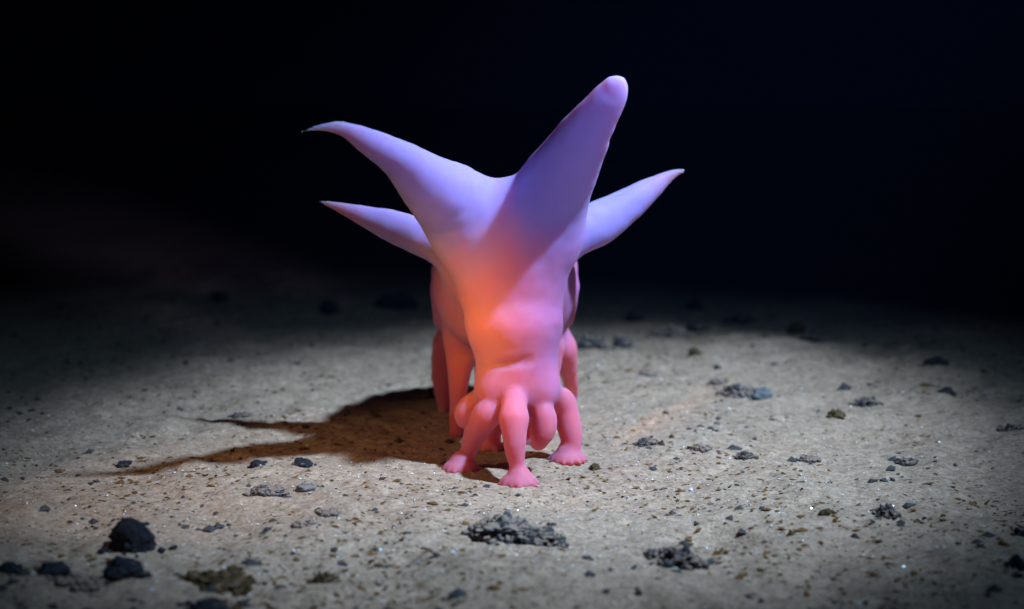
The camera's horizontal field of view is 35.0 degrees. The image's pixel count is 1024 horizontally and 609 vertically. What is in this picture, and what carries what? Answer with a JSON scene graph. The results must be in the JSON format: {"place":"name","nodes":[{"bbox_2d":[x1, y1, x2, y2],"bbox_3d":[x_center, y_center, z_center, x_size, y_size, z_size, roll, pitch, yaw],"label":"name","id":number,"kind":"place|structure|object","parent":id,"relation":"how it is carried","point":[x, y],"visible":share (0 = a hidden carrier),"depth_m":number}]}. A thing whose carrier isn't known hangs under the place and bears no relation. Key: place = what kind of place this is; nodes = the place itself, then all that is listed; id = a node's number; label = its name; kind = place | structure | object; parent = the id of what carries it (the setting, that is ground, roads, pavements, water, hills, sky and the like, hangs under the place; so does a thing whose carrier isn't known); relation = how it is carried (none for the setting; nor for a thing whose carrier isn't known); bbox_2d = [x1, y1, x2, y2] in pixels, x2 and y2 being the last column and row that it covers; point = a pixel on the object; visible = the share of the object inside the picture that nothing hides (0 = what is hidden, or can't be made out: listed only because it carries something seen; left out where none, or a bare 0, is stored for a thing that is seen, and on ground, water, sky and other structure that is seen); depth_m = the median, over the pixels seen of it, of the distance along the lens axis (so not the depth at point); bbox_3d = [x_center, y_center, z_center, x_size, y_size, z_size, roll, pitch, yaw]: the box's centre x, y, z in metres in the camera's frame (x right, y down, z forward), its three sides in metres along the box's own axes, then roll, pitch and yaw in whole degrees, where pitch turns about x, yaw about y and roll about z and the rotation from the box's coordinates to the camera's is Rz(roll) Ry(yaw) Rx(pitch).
{"place":"outdoors","nodes":[
{"label":"outdoors","id":0,"kind":"place"},
{"bbox_2d":[425,388,435,398],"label":"rock","id":1,"kind":"object","parent":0,"point":[431,394],"visible":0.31,"depth_m":1.05},
{"bbox_2d":[0,106,1023,608],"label":"sea floor","id":2,"kind":"structure","parent":0,"point":[206,192],"depth_m":1.17},
{"bbox_2d":[0,561,22,573],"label":"rock","id":3,"kind":"object","parent":2,"relation":"on","point":[9,567],"visible":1,"depth_m":0.64},
{"bbox_2d":[36,561,70,576],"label":"rock","id":4,"kind":"object","parent":2,"relation":"on","point":[56,568],"visible":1,"depth_m":0.64},
{"bbox_2d":[46,571,106,592],"bbox_3d":[-0.167,0.109,0.628,0.021,0.009,0.020,5,9,36],"label":"rock","id":5,"kind":"object","parent":2,"relation":"on","point":[77,581],"visible":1,"depth_m":0.62},
{"bbox_2d":[114,460,131,467],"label":"rock","id":6,"kind":"object","parent":2,"relation":"on","point":[124,463],"visible":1,"depth_m":0.86},
{"bbox_2d":[102,555,152,585],"bbox_3d":[-0.151,0.105,0.636,0.021,0.015,0.018,-1,7,-4],"label":"rock","id":7,"kind":"object","parent":2,"relation":"on","point":[117,568],"visible":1,"depth_m":0.63},
{"bbox_2d":[97,517,177,557],"bbox_3d":[-0.156,0.100,0.681,0.030,0.022,0.021,1,7,7],"label":"rock","id":8,"kind":"object","parent":2,"relation":"on","point":[129,535],"visible":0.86,"depth_m":0.68},
{"bbox_2d":[175,597,229,608],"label":"rock","id":9,"kind":"object","parent":2,"relation":"on","point":[211,603],"visible":1,"depth_m":0.60},
{"bbox_2d":[179,569,255,596],"bbox_3d":[-0.115,0.110,0.632,0.030,0.013,0.024,1,7,5],"label":"rock","id":10,"kind":"object","parent":2,"relation":"on","point":[223,580],"visible":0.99,"depth_m":0.63},
{"bbox_2d":[211,291,228,303],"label":"rock","id":11,"kind":"object","parent":2,"relation":"on","point":[219,297],"visible":0.79,"depth_m":1.51},
{"bbox_2d":[226,565,245,574],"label":"rock","id":12,"kind":"object","parent":2,"relation":"on","point":[235,569],"visible":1,"depth_m":0.65},
{"bbox_2d":[227,411,252,418],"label":"rock","id":13,"kind":"object","parent":2,"relation":"on","point":[240,414],"visible":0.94,"depth_m":0.98},
{"bbox_2d":[247,459,266,468],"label":"rock","id":14,"kind":"object","parent":2,"relation":"on","point":[255,463],"visible":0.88,"depth_m":0.84},
{"bbox_2d":[242,483,290,497],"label":"rock","id":15,"kind":"object","parent":2,"relation":"on","point":[268,489],"visible":1,"depth_m":0.78},
{"bbox_2d":[291,519,315,528],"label":"rock","id":16,"kind":"object","parent":2,"relation":"on","point":[299,523],"visible":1,"depth_m":0.72},
{"bbox_2d":[294,457,316,467],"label":"rock","id":17,"kind":"object","parent":2,"relation":"on","point":[302,462],"visible":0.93,"depth_m":0.85},
{"bbox_2d":[293,482,319,491],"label":"rock","id":18,"kind":"object","parent":2,"relation":"on","point":[304,487],"visible":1,"depth_m":0.78},
{"bbox_2d":[306,570,339,583],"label":"rock","id":19,"kind":"object","parent":2,"relation":"on","point":[326,577],"visible":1,"depth_m":0.64},
{"bbox_2d":[314,506,340,516],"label":"rock","id":20,"kind":"object","parent":2,"relation":"on","point":[331,511],"visible":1,"depth_m":0.74},
{"bbox_2d":[316,300,341,314],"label":"rock","id":21,"kind":"object","parent":2,"relation":"on","point":[327,307],"visible":0.97,"depth_m":1.43},
{"bbox_2d":[368,292,428,309],"bbox_3d":[-0.105,0.000,1.500,0.055,0.023,0.041,-1,7,-8],"label":"rock","id":22,"kind":"object","parent":2,"relation":"on","point":[400,301],"visible":0.7,"depth_m":1.49},
{"bbox_2d":[301,76,683,487],"bbox_3d":[-0.006,-0.020,0.889,0.200,0.204,0.296,0,7,0],"label":"sea cucumber","id":23,"kind":"object","parent":2,"relation":"on","point":[502,255],"visible":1,"depth_m":0.81},
{"bbox_2d":[461,509,550,544],"bbox_3d":[-0.002,0.098,0.713,0.042,0.017,0.032,0,7,-2],"label":"rock","id":24,"kind":"object","parent":2,"relation":"on","point":[493,529],"visible":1,"depth_m":0.71},
{"bbox_2d":[0,252,1022,608],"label":"dark grit","id":25,"kind":"object","parent":2,"relation":"on","point":[442,494],"visible":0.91,"depth_m":0.78},
{"bbox_2d":[0,249,1023,608],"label":"debris","id":26,"kind":"object","parent":2,"relation":"on","point":[716,551],"visible":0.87,"depth_m":0.78},
{"bbox_2d":[0,250,1023,608],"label":"pebbles","id":27,"kind":"object","parent":2,"relation":"on","point":[458,592],"visible":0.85,"depth_m":0.76},
{"bbox_2d":[2,250,1023,608],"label":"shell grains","id":28,"kind":"object","parent":2,"relation":"on","point":[502,498],"visible":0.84,"depth_m":0.81},
{"bbox_2d":[497,525,569,546],"bbox_3d":[0.009,0.102,0.704,0.031,0.012,0.023,1,7,6],"label":"rock","id":29,"kind":"object","parent":2,"relation":"on","point":[547,536],"visible":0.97,"depth_m":0.70},
{"bbox_2d":[574,332,614,350],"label":"rock","id":30,"kind":"object","parent":2,"relation":"on","point":[587,340],"visible":0.66,"depth_m":1.22},
{"bbox_2d":[589,463,601,470],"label":"rock","id":31,"kind":"object","parent":2,"relation":"on","point":[594,466],"visible":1,"depth_m":0.84},
{"bbox_2d":[612,334,634,348],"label":"rock","id":32,"kind":"object","parent":2,"relation":"on","point":[623,342],"visible":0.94,"depth_m":1.25},
{"bbox_2d":[623,307,646,320],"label":"rock","id":33,"kind":"object","parent":2,"relation":"on","point":[635,314],"visible":0.94,"depth_m":1.41},
{"bbox_2d":[634,437,658,446],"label":"rock","id":34,"kind":"object","parent":2,"relation":"on","point":[646,441],"visible":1,"depth_m":0.89},
{"bbox_2d":[639,370,656,376],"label":"rock","id":35,"kind":"object","parent":2,"relation":"on","point":[647,373],"visible":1,"depth_m":1.10},
{"bbox_2d":[643,546,668,559],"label":"rock","id":36,"kind":"object","parent":2,"relation":"on","point":[650,553],"visible":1,"depth_m":0.68},
{"bbox_2d":[645,324,701,338],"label":"rock","id":37,"kind":"object","parent":2,"relation":"on","point":[672,331],"visible":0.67,"depth_m":1.31},
{"bbox_2d":[656,544,709,570],"bbox_3d":[0.070,0.105,0.668,0.021,0.016,0.020,-7,10,-42],"label":"rock","id":38,"kind":"object","parent":2,"relation":"on","point":[684,558],"visible":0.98,"depth_m":0.66},
{"bbox_2d":[686,346,701,356],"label":"rock","id":39,"kind":"object","parent":2,"relation":"on","point":[693,351],"visible":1,"depth_m":1.18},
{"bbox_2d":[686,299,703,310],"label":"rock","id":40,"kind":"object","parent":2,"relation":"on","point":[694,304],"visible":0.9,"depth_m":1.46},
{"bbox_2d":[680,318,711,331],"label":"rock","id":41,"kind":"object","parent":2,"relation":"on","point":[697,325],"visible":0.92,"depth_m":1.35},
{"bbox_2d":[686,443,711,452],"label":"rock","id":42,"kind":"object","parent":2,"relation":"on","point":[701,448],"visible":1,"depth_m":0.88},
{"bbox_2d":[706,378,728,385],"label":"rock","id":43,"kind":"object","parent":2,"relation":"on","point":[714,381],"visible":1,"depth_m":1.08},
{"bbox_2d":[715,382,753,398],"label":"rock","id":44,"kind":"object","parent":2,"relation":"on","point":[737,390],"visible":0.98,"depth_m":1.04},
{"bbox_2d":[722,313,757,323],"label":"rock","id":45,"kind":"object","parent":2,"relation":"on","point":[738,318],"visible":0.64,"depth_m":1.40},
{"bbox_2d":[732,450,758,460],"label":"rock","id":46,"kind":"object","parent":2,"relation":"on","point":[744,455],"visible":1,"depth_m":0.86},
{"bbox_2d":[748,387,779,399],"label":"rock","id":47,"kind":"object","parent":2,"relation":"on","point":[761,393],"visible":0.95,"depth_m":1.03},
{"bbox_2d":[787,529,794,536],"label":"rock","id":48,"kind":"object","parent":2,"relation":"on","point":[790,533],"visible":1,"depth_m":0.71},
{"bbox_2d":[786,320,805,333],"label":"rock","id":49,"kind":"object","parent":2,"relation":"on","point":[796,328],"visible":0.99,"depth_m":1.32},
{"bbox_2d":[796,453,820,462],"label":"rock","id":50,"kind":"object","parent":2,"relation":"on","point":[808,458],"visible":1,"depth_m":0.86},
{"bbox_2d":[798,328,825,342],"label":"rock","id":51,"kind":"object","parent":2,"relation":"on","point":[815,336],"visible":0.65,"depth_m":1.27},
{"bbox_2d":[818,508,836,515],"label":"rock","id":52,"kind":"object","parent":2,"relation":"on","point":[826,512],"visible":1,"depth_m":0.74},
{"bbox_2d":[826,408,845,419],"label":"rock","id":53,"kind":"object","parent":2,"relation":"on","point":[834,413],"visible":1,"depth_m":0.97},
{"bbox_2d":[848,396,883,406],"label":"rock","id":54,"kind":"object","parent":2,"relation":"on","point":[865,401],"visible":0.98,"depth_m":1.01},
{"bbox_2d":[872,502,900,519],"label":"rock","id":55,"kind":"object","parent":2,"relation":"on","point":[887,510],"visible":1,"depth_m":0.74},
{"bbox_2d":[894,457,918,465],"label":"rock","id":56,"kind":"object","parent":2,"relation":"on","point":[907,461],"visible":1,"depth_m":0.86},
{"bbox_2d":[923,356,949,365],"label":"rock","id":57,"kind":"object","parent":2,"relation":"on","point":[935,360],"visible":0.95,"depth_m":1.13},
{"bbox_2d":[938,387,955,396],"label":"rock","id":58,"kind":"object","parent":2,"relation":"on","point":[950,391],"visible":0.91,"depth_m":1.04},
{"bbox_2d":[996,423,1023,431],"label":"rock","id":59,"kind":"object","parent":2,"relation":"on","point":[1007,427],"visible":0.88,"depth_m":0.94},
{"bbox_2d":[1004,554,1023,570],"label":"rock","id":60,"kind":"object","parent":2,"relation":"on","point":[1015,561],"visible":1,"depth_m":0.65},
{"bbox_2d":[1010,527,1023,535],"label":"rock","id":61,"kind":"object","parent":2,"relation":"on","point":[1016,530],"visible":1,"depth_m":0.71},
{"bbox_2d":[0,0,1023,106],"label":"sky","id":62,"kind":"structure","parent":0,"point":[54,53]}
]}

